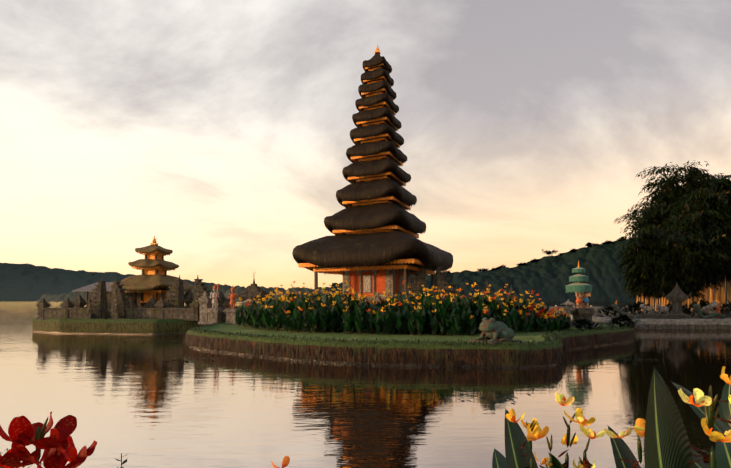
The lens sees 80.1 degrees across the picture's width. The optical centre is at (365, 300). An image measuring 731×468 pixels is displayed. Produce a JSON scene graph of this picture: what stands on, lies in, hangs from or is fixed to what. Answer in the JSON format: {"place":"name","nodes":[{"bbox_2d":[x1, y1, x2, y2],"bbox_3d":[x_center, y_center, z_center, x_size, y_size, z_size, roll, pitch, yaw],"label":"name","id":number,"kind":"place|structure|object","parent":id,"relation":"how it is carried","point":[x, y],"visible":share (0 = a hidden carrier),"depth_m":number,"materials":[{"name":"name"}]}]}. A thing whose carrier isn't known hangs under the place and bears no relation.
{"place":"outdoors","nodes":[
{"label":"outdoors","id":0,"kind":"place"},
{"bbox_2d":[0,263,231,300],"bbox_3d":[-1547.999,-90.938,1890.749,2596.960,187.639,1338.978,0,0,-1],"label":"hill","id":1,"kind":"structure","parent":0,"point":[25,282],"depth_m":1766.75,"materials":[{"name":"green plant"}]},
{"bbox_2d":[32,317,203,334],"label":"grassy island bank","id":2,"kind":"structure","parent":0,"point":[60,325],"depth_m":24.37,"materials":[{"name":"green plant"}]},
{"bbox_2d":[72,282,158,305],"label":"thatched roof building","id":3,"kind":"structure","parent":2,"relation":"on","point":[136,297],"depth_m":29.75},
{"bbox_2d":[33,317,202,333],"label":"island grass plants","id":4,"kind":"object","parent":2,"relation":"on","point":[115,327],"visible":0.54,"depth_m":24.36,"materials":[{"name":"green plant"}]},
{"bbox_2d":[109,236,193,307],"bbox_3d":[-14.464,-1.653,29.729,4.148,5.570,4.134,0,0,8],"label":"small pagoda","id":5,"kind":"object","parent":2,"relation":"on","point":[154,266],"visible":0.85,"depth_m":28.84,"materials":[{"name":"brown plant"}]},
{"bbox_2d":[35,275,274,324],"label":"stone wall","id":6,"kind":"structure","parent":2,"relation":"on","point":[201,306],"depth_m":25.10,"materials":[{"name":"grey stone"}]},
{"bbox_2d":[36,284,330,301],"bbox_3d":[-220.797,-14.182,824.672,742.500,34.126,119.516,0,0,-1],"label":"shore","id":7,"kind":"structure","parent":0,"point":[224,288],"depth_m":804.03,"materials":[{"name":"grey stone"}]},
{"bbox_2d":[0,301,730,467],"bbox_3d":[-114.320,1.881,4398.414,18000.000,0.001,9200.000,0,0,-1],"label":"lake water","id":8,"kind":"structure","parent":0,"point":[140,403],"depth_m":8.26,"materials":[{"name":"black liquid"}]},
{"bbox_2d":[7,338,657,401],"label":"floating water plants","id":9,"kind":"object","parent":8,"relation":"on","point":[458,396],"visible":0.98,"depth_m":13.45,"materials":[{"name":"green plant"}]},
{"bbox_2d":[0,0,730,289],"label":"sky","id":10,"kind":"structure","parent":0,"point":[217,131],"materials":[{"name":"grey"}]},
{"bbox_2d":[185,321,634,367],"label":"grassy island","id":11,"kind":"structure","parent":0,"point":[422,345],"depth_m":13.53,"materials":[{"name":"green plant"}]},
{"bbox_2d":[234,271,273,309],"bbox_3d":[-6.756,-0.288,26.332,1.866,3.140,1.866,0,0,11],"label":"shrine","id":12,"kind":"object","parent":11,"relation":"on","point":[253,290],"visible":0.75,"depth_m":25.79,"materials":[{"name":"grey stone"}]},
{"bbox_2d":[292,45,452,303],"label":"meru tower","id":13,"kind":"structure","parent":11,"relation":"on","point":[374,245],"depth_m":26.15,"materials":[{"name":"brown plant"}]},
{"bbox_2d":[234,280,551,335],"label":"canna plants","id":14,"kind":"object","parent":11,"relation":"on","point":[420,313],"visible":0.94,"depth_m":17.30,"materials":[{"name":"green plant"}]},
{"bbox_2d":[182,321,638,368],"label":"island grass plants","id":15,"kind":"object","parent":11,"relation":"on","point":[281,352],"visible":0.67,"depth_m":12.95,"materials":[{"name":"green plant"}]},
{"bbox_2d":[318,267,524,301],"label":"island stone shrines","id":16,"kind":"object","parent":11,"relation":"on","point":[441,284],"visible":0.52,"depth_m":25.30,"materials":[{"name":"grey stone"}]},
{"bbox_2d":[469,317,521,345],"bbox_3d":[3.847,0.884,12.904,1.150,0.775,1.000,0,0,-26],"label":"frog statue","id":17,"kind":"object","parent":11,"relation":"on","point":[493,330],"visible":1,"depth_m":12.62,"materials":[{"name":"stone"}]},
{"bbox_2d":[517,304,570,332],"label":"red canna plants","id":18,"kind":"object","parent":11,"relation":"on","point":[550,321],"visible":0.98,"depth_m":18.00,"materials":[{"name":"green plant"}]},
{"bbox_2d":[565,261,595,322],"bbox_3d":[10.861,-0.368,22.035,1.240,3.300,1.450,0,0,-1],"label":"tedung parasol with statues","id":19,"kind":"object","parent":11,"relation":"on","point":[579,288],"visible":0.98,"depth_m":21.71,"materials":[{"name":"teal fabric"}]},
{"bbox_2d":[563,318,603,329],"bbox_3d":[9.340,1.005,18.793,1.854,0.558,1.668,0,0,-25],"label":"shrub","id":20,"kind":"object","parent":11,"relation":"on","point":[584,323],"visible":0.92,"depth_m":18.49,"materials":[{"name":"green plant"}]},
{"bbox_2d":[604,314,643,327],"bbox_3d":[12.085,0.928,20.458,1.581,0.714,1.656,0,0,-1],"label":"shrub","id":21,"kind":"object","parent":11,"relation":"on","point":[624,319],"visible":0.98,"depth_m":20.18,"materials":[{"name":"green plant"}]},
{"bbox_2d":[330,237,729,301],"bbox_3d":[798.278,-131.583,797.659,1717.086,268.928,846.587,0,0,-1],"label":"hill","id":22,"kind":"structure","parent":0,"point":[546,278],"depth_m":733.58,"materials":[{"name":"green plant"}]},
{"bbox_2d":[542,249,558,255],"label":"skyline tree","id":23,"kind":"object","parent":22,"relation":"on","point":[548,253],"visible":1,"depth_m":801.27,"materials":[{"name":"green plant"}]},
{"bbox_2d":[600,240,613,244],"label":"skyline tree","id":24,"kind":"object","parent":22,"relation":"on","point":[607,242],"visible":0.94,"depth_m":801.63,"materials":[{"name":"green plant"}]},
{"bbox_2d":[561,299,575,326],"bbox_3d":[9.979,0.598,21.366,0.601,1.368,0.601,0,0,40],"label":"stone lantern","id":25,"kind":"object","parent":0,"point":[567,303],"visible":0.67,"depth_m":21.29,"materials":[{"name":"grey stone"}]},
{"bbox_2d":[539,306,730,328],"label":"shore ground","id":26,"kind":"structure","parent":0,"point":[695,321],"depth_m":28.83,"materials":[{"name":"stone"}]},
{"bbox_2d":[594,305,629,316],"bbox_3d":[18.955,0.774,33.394,2.764,1.021,2.758,0,0,-1],"label":"shrub","id":27,"kind":"object","parent":26,"relation":"on","point":[607,309],"visible":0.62,"depth_m":33.10,"materials":[{"name":"green plant"}]},
{"bbox_2d":[616,301,658,316],"bbox_3d":[21.119,0.634,33.828,3.218,1.303,3.382,0,0,-1],"label":"shrub","id":28,"kind":"object","parent":26,"relation":"on","point":[634,307],"visible":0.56,"depth_m":33.60,"materials":[{"name":"green plant"}]},
{"bbox_2d":[611,282,730,318],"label":"shore statues","id":29,"kind":"object","parent":26,"relation":"on","point":[676,296],"visible":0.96,"depth_m":30.78,"materials":[{"name":"stone"}]},
{"bbox_2d":[613,219,730,310],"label":"bamboo grove trees","id":30,"kind":"object","parent":26,"relation":"on","point":[655,264],"visible":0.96,"depth_m":38.18,"materials":[{"name":"green plant"}]},
{"bbox_2d":[614,187,730,310],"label":"bamboo grove trees","id":31,"kind":"object","parent":26,"relation":"on","point":[701,211],"visible":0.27,"depth_m":39.71,"materials":[{"name":"green plant"}]},
{"bbox_2d":[654,303,697,315],"bbox_3d":[24.018,0.708,33.749,2.825,1.153,3.030,0,0,-29],"label":"shrub","id":32,"kind":"object","parent":26,"relation":"on","point":[683,307],"visible":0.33,"depth_m":33.42,"materials":[{"name":"green plant"}]},
{"bbox_2d":[627,160,730,309],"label":"bamboo grove trees","id":33,"kind":"object","parent":26,"relation":"on","point":[668,190],"visible":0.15,"depth_m":42.86,"materials":[{"name":"green plant"}]},
{"bbox_2d":[683,299,724,316],"bbox_3d":[26.338,0.582,34.167,3.562,1.432,3.436,0,0,-1],"label":"shrub","id":34,"kind":"object","parent":26,"relation":"on","point":[703,303],"visible":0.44,"depth_m":33.87,"materials":[{"name":"green plant"}]},
{"bbox_2d":[719,299,730,316],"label":"shrub","id":35,"kind":"object","parent":26,"relation":"on","point":[725,305],"visible":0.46,"depth_m":34.30,"materials":[{"name":"green plant"}]},
{"bbox_2d":[722,307,730,317],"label":"shrub","id":36,"kind":"object","parent":26,"relation":"on","point":[728,310],"visible":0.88,"depth_m":30.18,"materials":[{"name":"green plant"}]},
{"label":"bank ground","id":37,"kind":"structure","parent":0,"visible":0},
{"bbox_2d":[0,448,126,467],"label":"bank groundcover plants","id":38,"kind":"object","parent":37,"relation":"on","point":[123,462],"visible":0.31,"depth_m":2.78,"materials":[{"name":"green plant"}]},
{"bbox_2d":[0,366,730,467],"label":"flowers","id":39,"kind":"object","parent":37,"relation":"on","point":[661,429],"visible":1,"depth_m":1.52,"materials":[{"name":"green plant"}]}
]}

